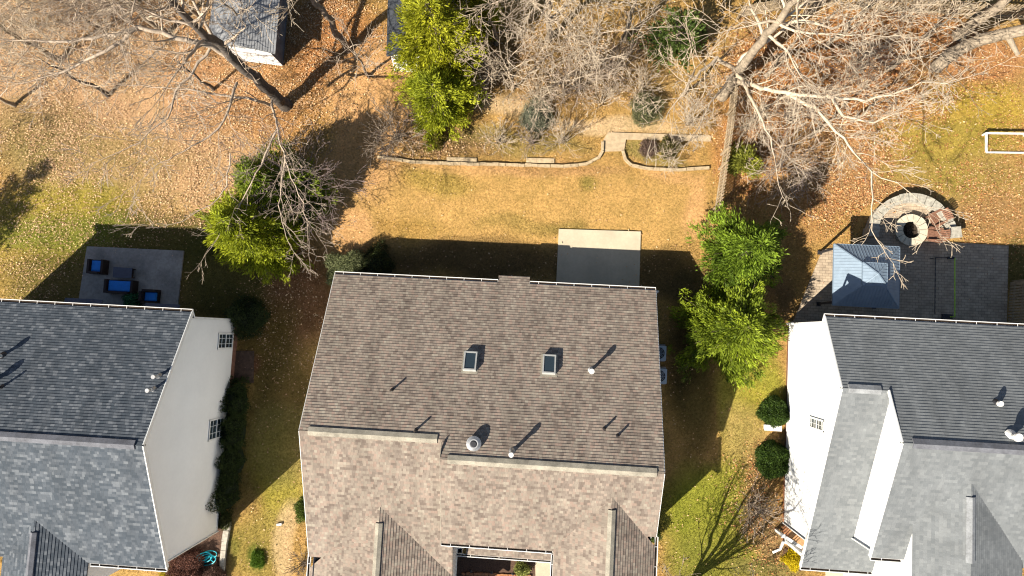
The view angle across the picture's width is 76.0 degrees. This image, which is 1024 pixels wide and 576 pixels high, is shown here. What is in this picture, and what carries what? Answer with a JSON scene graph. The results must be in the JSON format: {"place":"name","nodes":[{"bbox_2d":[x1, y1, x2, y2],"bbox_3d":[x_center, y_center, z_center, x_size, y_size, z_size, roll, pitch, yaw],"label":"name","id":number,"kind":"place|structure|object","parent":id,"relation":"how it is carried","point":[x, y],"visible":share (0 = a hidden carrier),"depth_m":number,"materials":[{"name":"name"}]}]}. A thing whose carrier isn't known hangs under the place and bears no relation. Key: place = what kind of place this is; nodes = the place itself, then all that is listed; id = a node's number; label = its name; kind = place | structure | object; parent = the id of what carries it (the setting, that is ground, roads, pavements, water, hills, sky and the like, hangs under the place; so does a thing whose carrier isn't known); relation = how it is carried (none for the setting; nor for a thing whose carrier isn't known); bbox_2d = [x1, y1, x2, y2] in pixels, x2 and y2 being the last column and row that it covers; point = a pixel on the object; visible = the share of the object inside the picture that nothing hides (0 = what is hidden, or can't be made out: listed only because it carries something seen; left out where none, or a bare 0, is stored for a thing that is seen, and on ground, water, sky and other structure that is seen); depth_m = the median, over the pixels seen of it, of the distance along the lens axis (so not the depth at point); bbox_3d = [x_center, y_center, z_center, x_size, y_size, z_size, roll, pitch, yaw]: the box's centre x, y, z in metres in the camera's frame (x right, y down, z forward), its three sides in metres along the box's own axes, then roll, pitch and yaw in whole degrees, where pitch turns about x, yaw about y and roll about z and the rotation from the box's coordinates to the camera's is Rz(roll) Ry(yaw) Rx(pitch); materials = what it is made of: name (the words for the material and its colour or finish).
{"place":"outdoors","nodes":[
{"label":"outdoors","id":0,"kind":"place"},
{"bbox_2d":[79,246,184,305],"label":"concrete patio","id":1,"kind":"structure","parent":0,"point":[156,269],"depth_m":39.23,"materials":[{"name":"grey concrete"}]},
{"bbox_2d":[86,259,108,274],"bbox_3d":[-24.692,-1.264,38.967,0.980,0.760,0.870,3,86,3],"label":"armchair","id":2,"kind":"object","parent":1,"relation":"on","point":[100,267],"visible":1,"depth_m":38.92,"materials":[{"name":"fabric"}]},
{"bbox_2d":[103,279,138,293],"bbox_3d":[-23.215,-0.072,38.809,1.750,0.760,0.830,3,86,3],"label":"outdoor sofa","id":3,"kind":"object","parent":1,"relation":"on","point":[119,286],"visible":0.98,"depth_m":38.77,"materials":[{"name":"fabric"}]},
{"bbox_2d":[138,289,160,303],"bbox_3d":[-21.378,0.506,38.678,0.890,0.760,0.850,3,86,3],"label":"armchair","id":4,"kind":"object","parent":1,"relation":"on","point":[145,296],"visible":0.91,"depth_m":38.63,"materials":[{"name":"fabric"}]},
{"bbox_2d":[0,0,1023,575],"bbox_3d":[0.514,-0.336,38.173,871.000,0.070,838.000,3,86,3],"label":"ground","id":5,"kind":"structure","parent":0,"point":[412,200],"depth_m":38.51,"materials":[{"name":"brown plant"}]},
{"bbox_2d":[0,17,37,152],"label":"bare birch tree","id":6,"kind":"object","parent":5,"relation":"on","point":[10,103],"visible":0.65,"depth_m":37.55,"materials":[{"name":"beige plant"}]},
{"bbox_2d":[0,0,64,52],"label":"bare shrub","id":7,"kind":"object","parent":5,"relation":"on","point":[18,22],"visible":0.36,"depth_m":39.37,"materials":[{"name":"beige plant"}]},
{"bbox_2d":[0,0,71,91],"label":"bare birch tree","id":8,"kind":"object","parent":5,"relation":"on","point":[11,33],"visible":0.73,"depth_m":35.55,"materials":[{"name":"beige plant"}]},
{"bbox_2d":[0,0,105,45],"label":"bare birch tree","id":9,"kind":"object","parent":5,"relation":"on","point":[51,17],"visible":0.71,"depth_m":35.38,"materials":[{"name":"beige plant"}]},
{"bbox_2d":[0,0,130,120],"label":"bare birch tree","id":10,"kind":"object","parent":5,"relation":"on","point":[106,94],"visible":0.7,"depth_m":35.57,"materials":[{"name":"grey plant"}]},
{"bbox_2d":[38,0,192,60],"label":"bare birch tree","id":11,"kind":"object","parent":5,"relation":"on","point":[152,23],"visible":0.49,"depth_m":35.41,"materials":[{"name":"beige plant"}]},
{"bbox_2d":[0,298,237,575],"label":"slate roof house","id":12,"kind":"structure","parent":5,"relation":"on","point":[111,418],"depth_m":31.72,"materials":[{"name":"grey"}]},
{"bbox_2d":[208,416,224,441],"bbox_3d":[-16.518,7.861,36.625,0.056,1.636,1.184,3,86,3],"label":"window","id":13,"kind":"structure","parent":12,"relation":"in","point":[214,433],"depth_m":36.45,"materials":[{"name":"black glass"}]},
{"bbox_2d":[217,333,233,348],"bbox_3d":[-16.243,3.007,37.182,0.056,1.733,0.921,3,86,3],"label":"window","id":14,"kind":"structure","parent":12,"relation":"in","point":[225,340],"depth_m":37.14,"materials":[{"name":"black glass"}]},
{"bbox_2d":[112,2,238,104],"bbox_3d":[-18.554,-12.629,36.697,5.762,6.805,5.562,3,86,3],"label":"bare birch tree","id":15,"kind":"object","parent":5,"relation":"on","point":[212,88],"visible":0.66,"depth_m":35.55,"materials":[{"name":"grey plant"}]},
{"bbox_2d":[0,0,357,281],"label":"bare oak tree","id":16,"kind":"object","parent":5,"relation":"on","point":[210,41],"visible":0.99,"depth_m":31.18,"materials":[{"name":"grey plant"}]},
{"bbox_2d":[168,529,226,571],"bbox_3d":[-18.253,16.188,37.928,3.600,0.180,5.437,3,86,3],"label":"planting bed","id":17,"kind":"object","parent":5,"relation":"on","point":[213,542],"visible":0.3,"depth_m":37.89,"materials":[{"name":"brown soil"}]},
{"bbox_2d":[165,546,205,575],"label":"red leaved shrub","id":18,"kind":"object","parent":17,"relation":"on","point":[187,563],"visible":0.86,"depth_m":37.25,"materials":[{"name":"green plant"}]},
{"bbox_2d":[195,559,226,575],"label":"red leaved shrub","id":19,"kind":"object","parent":17,"relation":"on","point":[214,569],"visible":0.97,"depth_m":37.38,"materials":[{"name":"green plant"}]},
{"bbox_2d":[205,472,242,517],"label":"hedge bush","id":20,"kind":"object","parent":5,"relation":"on","point":[226,497],"visible":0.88,"depth_m":37.07,"materials":[{"name":"green plant"}]},
{"bbox_2d":[219,521,231,571],"bbox_3d":[-16.544,15.143,37.789,0.415,0.261,3.266,3,86,3],"label":"stone border","id":21,"kind":"object","parent":5,"relation":"on","point":[225,540],"visible":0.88,"depth_m":37.70,"materials":[{"name":"stone"}]},
{"bbox_2d":[214,444,247,490],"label":"hedge bush","id":22,"kind":"object","parent":5,"relation":"on","point":[230,464],"visible":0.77,"depth_m":37.24,"materials":[{"name":"green plant"}]},
{"bbox_2d":[173,0,290,44],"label":"bare birch tree","id":23,"kind":"object","parent":5,"relation":"on","point":[233,10],"visible":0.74,"depth_m":35.62,"materials":[{"name":"beige plant"}]},
{"bbox_2d":[218,412,248,454],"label":"hedge bush","id":24,"kind":"object","parent":5,"relation":"on","point":[233,430],"visible":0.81,"depth_m":37.26,"materials":[{"name":"green plant"}]},
{"bbox_2d":[218,375,250,417],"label":"hedge bush","id":25,"kind":"object","parent":5,"relation":"on","point":[236,399],"visible":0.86,"depth_m":37.55,"materials":[{"name":"green plant"}]},
{"bbox_2d":[234,351,253,382],"bbox_3d":[-15.755,4.634,38.633,1.152,0.190,1.873,0,86,3],"label":"paver patch","id":26,"kind":"object","parent":5,"relation":"on","point":[243,359],"visible":0.8,"depth_m":38.54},
{"bbox_2d":[222,293,271,340],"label":"round bush","id":27,"kind":"object","parent":5,"relation":"on","point":[248,318],"visible":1,"depth_m":37.93,"materials":[{"name":"green plant"}]},
{"bbox_2d":[208,0,287,65],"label":"garden shed","id":28,"kind":"structure","parent":5,"relation":"on","point":[255,46],"depth_m":37.64,"materials":[{"name":"grey"}]},
{"bbox_2d":[189,187,313,285],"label":"cedar tree","id":29,"kind":"object","parent":5,"relation":"on","point":[262,244],"visible":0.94,"depth_m":35.62,"materials":[{"name":"green plant"}]},
{"bbox_2d":[249,549,264,569],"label":"round bush","id":30,"kind":"object","parent":5,"relation":"on","point":[257,559],"visible":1,"depth_m":37.56,"materials":[{"name":"green plant"}]},
{"bbox_2d":[228,130,339,254],"bbox_3d":[-13.892,-5.104,36.246,6.336,6.158,7.227,37,88,5],"label":"cedar tree","id":31,"kind":"object","parent":5,"relation":"on","point":[243,187],"visible":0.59,"depth_m":35.90,"materials":[{"name":"green plant"}]},
{"bbox_2d":[211,122,376,238],"bbox_3d":[-11.787,-6.062,35.485,8.022,7.623,6.063,31,88,5],"label":"bare plum tree","id":32,"kind":"object","parent":5,"relation":"on","point":[301,170],"visible":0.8,"depth_m":34.76,"materials":[{"name":"grey plant"}]},
{"bbox_2d":[292,494,305,523],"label":"bush","id":33,"kind":"object","parent":5,"relation":"on","point":[299,508],"visible":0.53,"depth_m":37.13,"materials":[{"name":"green plant"}]},
{"bbox_2d":[262,0,352,53],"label":"bare maple tree","id":34,"kind":"object","parent":5,"relation":"on","point":[329,18],"visible":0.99,"depth_m":35.29,"materials":[{"name":"brown plant"}]},
{"bbox_2d":[324,249,363,285],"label":"round bush","id":35,"kind":"object","parent":5,"relation":"on","point":[343,263],"visible":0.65,"depth_m":37.63,"materials":[{"name":"green plant"}]},
{"bbox_2d":[320,8,388,86],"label":"bare maple tree","id":36,"kind":"object","parent":5,"relation":"on","point":[367,74],"visible":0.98,"depth_m":35.71,"materials":[{"name":"brown plant"}]},
{"bbox_2d":[351,239,396,273],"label":"round bush","id":37,"kind":"object","parent":5,"relation":"on","point":[375,260],"visible":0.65,"depth_m":37.75,"materials":[{"name":"green plant"}]},
{"bbox_2d":[356,93,427,165],"bbox_3d":[-6.912,-9.158,37.905,4.485,2.503,4.520,3,86,3],"label":"bare shrub","id":38,"kind":"object","parent":5,"relation":"on","point":[386,135],"visible":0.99,"depth_m":37.98,"materials":[{"name":"brown plant"}]},
{"bbox_2d":[382,90,438,144],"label":"bare shrub","id":39,"kind":"object","parent":5,"relation":"on","point":[403,110],"visible":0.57,"depth_m":38.01,"materials":[{"name":"brown plant"}]},
{"bbox_2d":[386,0,440,71],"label":"garden shed","id":40,"kind":"structure","parent":5,"relation":"on","point":[393,24],"depth_m":36.83,"materials":[{"name":"black"}]},
{"bbox_2d":[383,0,491,101],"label":"pine tree","id":41,"kind":"object","parent":5,"relation":"on","point":[422,20],"visible":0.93,"depth_m":34.91,"materials":[{"name":"green plant"}]},
{"bbox_2d":[395,64,490,152],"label":"pine tree","id":42,"kind":"object","parent":5,"relation":"on","point":[431,87],"visible":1,"depth_m":36.79,"materials":[{"name":"green plant"}]},
{"bbox_2d":[395,0,505,45],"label":"pine tree","id":43,"kind":"object","parent":5,"relation":"on","point":[473,4],"visible":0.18,"depth_m":36.59,"materials":[{"name":"green plant"}]},
{"bbox_2d":[299,271,664,575],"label":"brown roof house","id":44,"kind":"structure","parent":5,"relation":"on","point":[444,421],"depth_m":32.50,"materials":[{"name":"brown"}]},
{"bbox_2d":[454,49,515,110],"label":"bare shrub","id":45,"kind":"object","parent":5,"relation":"on","point":[481,77],"visible":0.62,"depth_m":37.75,"materials":[{"name":"beige plant"}]},
{"bbox_2d":[377,141,603,167],"bbox_3d":[-1.281,-7.526,38.694,13.438,0.228,1.400,-3,86,3],"label":"garden edging","id":46,"kind":"object","parent":5,"relation":"on","point":[501,164],"visible":0.98,"depth_m":38.56,"materials":[{"name":"stone"}]},
{"bbox_2d":[456,557,534,575],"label":"planting bed","id":47,"kind":"object","parent":5,"relation":"on","point":[477,565],"depth_m":37.05,"materials":[{"name":"brown soil"}]},
{"bbox_2d":[435,0,558,60],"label":"bare birch tree","id":48,"kind":"object","parent":5,"relation":"on","point":[490,16],"visible":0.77,"depth_m":35.00,"materials":[{"name":"beige plant"}]},
{"bbox_2d":[478,110,527,156],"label":"bare shrub","id":49,"kind":"object","parent":5,"relation":"on","point":[497,139],"visible":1,"depth_m":37.92,"materials":[{"name":"beige plant"}]},
{"bbox_2d":[0,0,1023,575],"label":"fallen leaves","id":50,"kind":"object","parent":5,"relation":"on","point":[268,108],"visible":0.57,"depth_m":39.19,"materials":[{"name":"brown plant"}]},
{"bbox_2d":[455,7,572,119],"bbox_3d":[0.733,-12.706,36.109,5.794,6.120,6.258,40,89,5],"label":"bare birch tree","id":51,"kind":"object","parent":5,"relation":"on","point":[509,76],"visible":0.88,"depth_m":35.44,"materials":[{"name":"beige plant"}]},
{"bbox_2d":[513,115,550,159],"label":"bare shrub","id":52,"kind":"object","parent":5,"relation":"on","point":[530,139],"visible":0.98,"depth_m":37.92,"materials":[{"name":"brown plant"}]},
{"bbox_2d":[515,96,556,138],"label":"bush","id":53,"kind":"object","parent":5,"relation":"on","point":[525,114],"visible":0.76,"depth_m":38.25,"materials":[{"name":"green plant"}]},
{"bbox_2d":[500,46,574,122],"bbox_3d":[1.498,-11.600,37.564,4.300,2.715,3.967,-40,85,-1],"label":"bare shrub","id":54,"kind":"object","parent":5,"relation":"on","point":[537,90],"visible":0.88,"depth_m":37.49,"materials":[{"name":"beige plant"}]},
{"bbox_2d":[456,0,645,94],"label":"bare birch tree","id":55,"kind":"object","parent":5,"relation":"on","point":[550,10],"visible":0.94,"depth_m":33.40,"materials":[{"name":"beige plant"}]},
{"bbox_2d":[528,104,588,157],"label":"bare shrub","id":56,"kind":"object","parent":5,"relation":"on","point":[561,140],"visible":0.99,"depth_m":37.69,"materials":[{"name":"beige plant"}]},
{"bbox_2d":[499,13,622,126],"bbox_3d":[3.013,-12.229,36.015,5.925,5.985,5.870,-37,85,0],"label":"bare birch tree","id":57,"kind":"object","parent":5,"relation":"on","point":[563,83],"visible":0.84,"depth_m":35.31,"materials":[{"name":"beige plant"}]},
{"bbox_2d":[540,53,613,112],"bbox_3d":[3.686,-11.803,37.466,4.168,2.725,3.812,-20,85,1],"label":"bare shrub","id":58,"kind":"object","parent":5,"relation":"on","point":[576,83],"visible":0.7,"depth_m":37.48,"materials":[{"name":"brown plant"}]},
{"bbox_2d":[572,71,629,123],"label":"bare shrub","id":59,"kind":"object","parent":5,"relation":"on","point":[607,95],"visible":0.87,"depth_m":37.76,"materials":[{"name":"beige plant"}]},
{"bbox_2d":[544,0,670,93],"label":"bare birch tree","id":60,"kind":"object","parent":5,"relation":"on","point":[598,37],"visible":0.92,"depth_m":33.76,"materials":[{"name":"beige plant"}]},
{"bbox_2d":[572,35,642,93],"bbox_3d":[5.439,-12.632,37.511,4.070,2.588,3.675,3,86,3],"label":"bare shrub","id":61,"kind":"object","parent":5,"relation":"on","point":[617,47],"visible":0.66,"depth_m":37.37,"materials":[{"name":"brown plant"}]},
{"bbox_2d":[617,45,665,118],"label":"bare shrub","id":62,"kind":"object","parent":5,"relation":"on","point":[644,74],"visible":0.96,"depth_m":37.36,"materials":[{"name":"beige plant"}]},
{"bbox_2d":[628,89,667,128],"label":"bush","id":63,"kind":"object","parent":5,"relation":"on","point":[638,114],"visible":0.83,"depth_m":37.95,"materials":[{"name":"green plant"}]},
{"bbox_2d":[618,0,681,64],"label":"bare maple tree","id":64,"kind":"object","parent":5,"relation":"on","point":[625,33],"visible":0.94,"depth_m":34.42,"materials":[{"name":"beige plant"}]},
{"bbox_2d":[621,151,708,171],"bbox_3d":[8.857,-7.122,38.182,5.161,0.205,0.880,11,87,4],"label":"garden edging","id":65,"kind":"object","parent":5,"relation":"on","point":[627,161],"visible":0.95,"depth_m":38.11,"materials":[{"name":"stone"}]},
{"bbox_2d":[628,5,709,72],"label":"holly tree","id":66,"kind":"object","parent":5,"relation":"on","point":[677,26],"visible":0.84,"depth_m":36.72,"materials":[{"name":"green plant"}]},
{"bbox_2d":[658,135,682,159],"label":"bush","id":67,"kind":"object","parent":5,"relation":"on","point":[665,147],"visible":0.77,"depth_m":37.89,"materials":[{"name":"green plant"}]},
{"bbox_2d":[667,84,725,149],"bbox_3d":[10.125,-9.655,37.261,3.537,2.202,2.887,36,88,5],"label":"bare shrub","id":68,"kind":"object","parent":5,"relation":"on","point":[697,119],"visible":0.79,"depth_m":37.20,"materials":[{"name":"beige plant"}]},
{"bbox_2d":[654,8,748,115],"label":"bare birch tree","id":69,"kind":"object","parent":5,"relation":"on","point":[692,74],"visible":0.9,"depth_m":34.28,"materials":[{"name":"beige plant"}]},
{"bbox_2d":[712,84,737,212],"bbox_3d":[12.127,-7.828,37.260,0.258,1.705,7.881,8,86,3],"label":"picket fence","id":70,"kind":"object","parent":5,"relation":"on","point":[727,147],"visible":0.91,"depth_m":37.16,"materials":[{"name":"brown wood"}]},
{"bbox_2d":[666,262,791,391],"bbox_3d":[11.760,1.851,34.758,6.944,5.699,7.460,3,86,3],"label":"cedar tree","id":71,"kind":"object","parent":5,"relation":"on","point":[734,333],"visible":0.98,"depth_m":34.44,"materials":[{"name":"green plant"}]},
{"bbox_2d":[682,201,788,303],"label":"cedar tree","id":72,"kind":"object","parent":5,"relation":"on","point":[750,248],"visible":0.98,"depth_m":34.25,"materials":[{"name":"green plant"}]},
{"bbox_2d":[724,139,766,179],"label":"young cedar","id":73,"kind":"object","parent":5,"relation":"on","point":[740,158],"visible":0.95,"depth_m":36.56,"materials":[{"name":"green plant"}]},
{"bbox_2d":[723,83,781,151],"bbox_3d":[13.677,-9.845,37.075,2.988,2.254,4.102,24,87,4],"label":"bare shrub","id":74,"kind":"object","parent":5,"relation":"on","point":[749,120],"visible":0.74,"depth_m":37.14,"materials":[{"name":"beige plant"}]},
{"bbox_2d":[737,471,787,543],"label":"bare shrub","id":75,"kind":"object","parent":5,"relation":"on","point":[759,508],"visible":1,"depth_m":35.41,"materials":[{"name":"brown plant"}]},
{"bbox_2d":[754,439,789,480],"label":"boxwood bush","id":76,"kind":"object","parent":5,"relation":"on","point":[772,457],"visible":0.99,"depth_m":35.87,"materials":[{"name":"green plant"}]},
{"bbox_2d":[755,394,789,428],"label":"boxwood bush","id":77,"kind":"object","parent":5,"relation":"on","point":[773,411],"visible":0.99,"depth_m":36.16,"materials":[{"name":"green plant"}]},
{"bbox_2d":[731,45,832,151],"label":"bare birch tree","id":78,"kind":"object","parent":5,"relation":"on","point":[767,105],"visible":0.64,"depth_m":34.27,"materials":[{"name":"beige plant"}]},
{"bbox_2d":[735,0,832,20],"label":"picket fence","id":79,"kind":"object","parent":5,"relation":"on","point":[769,5],"visible":0.52,"depth_m":37.99,"materials":[{"name":"brown wood"}]},
{"bbox_2d":[738,0,841,111],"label":"bare maple tree","id":80,"kind":"object","parent":5,"relation":"on","point":[766,74],"visible":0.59,"depth_m":34.07,"materials":[{"name":"beige plant"}]},
{"bbox_2d":[742,113,839,213],"bbox_3d":[15.362,-6.895,36.153,4.741,3.499,5.847,3,86,3],"label":"bare shrub","id":81,"kind":"object","parent":5,"relation":"on","point":[791,187],"visible":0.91,"depth_m":36.13,"materials":[{"name":"brown plant"}]},
{"bbox_2d":[782,548,800,570],"bbox_3d":[15.533,15.087,36.360,1.318,0.180,0.850,26,88,4],"label":"planting bed","id":82,"kind":"object","parent":5,"relation":"on","point":[785,551],"visible":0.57,"depth_m":36.32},
{"bbox_2d":[780,547,800,572],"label":"flower clump","id":83,"kind":"object","parent":82,"relation":"on","point":[791,557],"visible":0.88,"depth_m":36.02,"materials":[{"name":"yellow plant"}]},
{"bbox_2d":[761,86,829,140],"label":"bare shrub","id":84,"kind":"object","parent":5,"relation":"on","point":[785,116],"visible":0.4,"depth_m":36.80,"materials":[{"name":"brown plant"}]},
{"bbox_2d":[634,0,1023,287],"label":"bare oak tree","id":85,"kind":"object","parent":5,"relation":"on","point":[743,63],"visible":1,"depth_m":30.22,"materials":[{"name":"beige plant"}]},
{"bbox_2d":[771,32,914,167],"bbox_3d":[17.767,-8.727,34.287,6.927,7.537,5.966,43,89,5],"label":"bare birch tree","id":86,"kind":"object","parent":5,"relation":"on","point":[832,119],"visible":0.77,"depth_m":33.53,"materials":[{"name":"beige plant"}]},
{"bbox_2d":[833,21,909,85],"bbox_3d":[20.291,-13.211,36.919,4.076,2.406,3.762,3,86,3],"label":"bare shrub","id":87,"kind":"object","parent":5,"relation":"on","point":[879,50],"visible":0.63,"depth_m":36.87,"materials":[{"name":"brown plant"}]},
{"bbox_2d":[818,49,952,161],"bbox_3d":[19.901,-10.160,34.719,5.884,6.645,5.932,-16,85,2],"label":"bare birch tree","id":88,"kind":"object","parent":5,"relation":"on","point":[888,98],"visible":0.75,"depth_m":34.35,"materials":[{"name":"beige plant"}]},
{"bbox_2d":[811,0,974,94],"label":"bare birch tree","id":89,"kind":"object","parent":5,"relation":"on","point":[846,29],"visible":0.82,"depth_m":33.15,"materials":[{"name":"beige plant"}]},
{"bbox_2d":[783,313,1023,575],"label":"grey roof house","id":90,"kind":"structure","parent":5,"relation":"on","point":[904,441],"depth_m":30.00,"materials":[{"name":"grey"}]},
{"bbox_2d":[859,0,993,104],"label":"bare birch tree","id":91,"kind":"object","parent":5,"relation":"on","point":[930,54],"visible":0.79,"depth_m":33.85,"materials":[{"name":"beige plant"}]},
{"bbox_2d":[850,0,1023,20],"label":"picket fence","id":92,"kind":"object","parent":5,"relation":"on","point":[981,8],"visible":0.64,"depth_m":37.27,"materials":[{"name":"brown wood"}]},
{"bbox_2d":[886,0,1023,119],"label":"leaning bare tree","id":93,"kind":"object","parent":5,"relation":"on","point":[1016,31],"visible":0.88,"depth_m":34.69,"materials":[{"name":"beige plant"}]},
{"bbox_2d":[921,0,1023,63],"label":"bare birch tree","id":94,"kind":"object","parent":5,"relation":"on","point":[956,12],"visible":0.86,"depth_m":34.53,"materials":[{"name":"beige plant"}]},
{"bbox_2d":[951,0,1010,40],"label":"fallen log","id":95,"kind":"object","parent":5,"relation":"on","point":[999,4],"visible":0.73,"depth_m":35.66,"materials":[{"name":"wood"}]},
{"bbox_2d":[1008,279,1023,323],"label":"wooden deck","id":96,"kind":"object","parent":5,"relation":"on","point":[1019,317],"visible":0.96,"depth_m":36.13,"materials":[{"name":"brown wood"}]},
{"bbox_2d":[556,229,640,285],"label":"concrete patio","id":97,"kind":"structure","parent":0,"point":[613,254],"depth_m":37.96,"materials":[{"name":"grey concrete"}]},
{"bbox_2d":[603,132,711,151],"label":"garden path","id":98,"kind":"structure","parent":0,"point":[614,141],"depth_m":38.38,"materials":[{"name":"beige concrete"}]},
{"bbox_2d":[793,204,1008,322],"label":"paver patio","id":99,"kind":"structure","parent":0,"point":[983,291],"depth_m":36.97,"materials":[{"name":"grey stone"}]},
{"bbox_2d":[816,243,899,308],"bbox_3d":[18.895,-0.606,35.446,3.462,3.626,3.331,3,86,3],"label":"gazebo","id":100,"kind":"object","parent":99,"relation":"on","point":[861,276],"visible":0.99,"depth_m":34.56,"materials":[{"name":"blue metal"}]},
{"bbox_2d":[893,214,927,245],"bbox_3d":[22.482,-3.256,37.061,1.799,0.439,1.784,3,86,3],"label":"fire pit","id":101,"kind":"object","parent":99,"relation":"on","point":[907,232],"visible":0.95,"depth_m":36.89,"materials":[{"name":"beige stone"}]},
{"bbox_2d":[862,193,961,238],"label":"seat wall","id":102,"kind":"structure","parent":99,"relation":"on","point":[929,202],"depth_m":36.79,"materials":[{"name":"beige stone"}]},
{"bbox_2d":[924,227,950,242],"bbox_3d":[23.756,-2.953,36.680,0.965,0.973,0.830,8,86,3],"label":"wooden chair","id":103,"kind":"object","parent":99,"relation":"on","point":[933,235],"visible":0.91,"depth_m":36.65,"materials":[{"name":"brown wood"}]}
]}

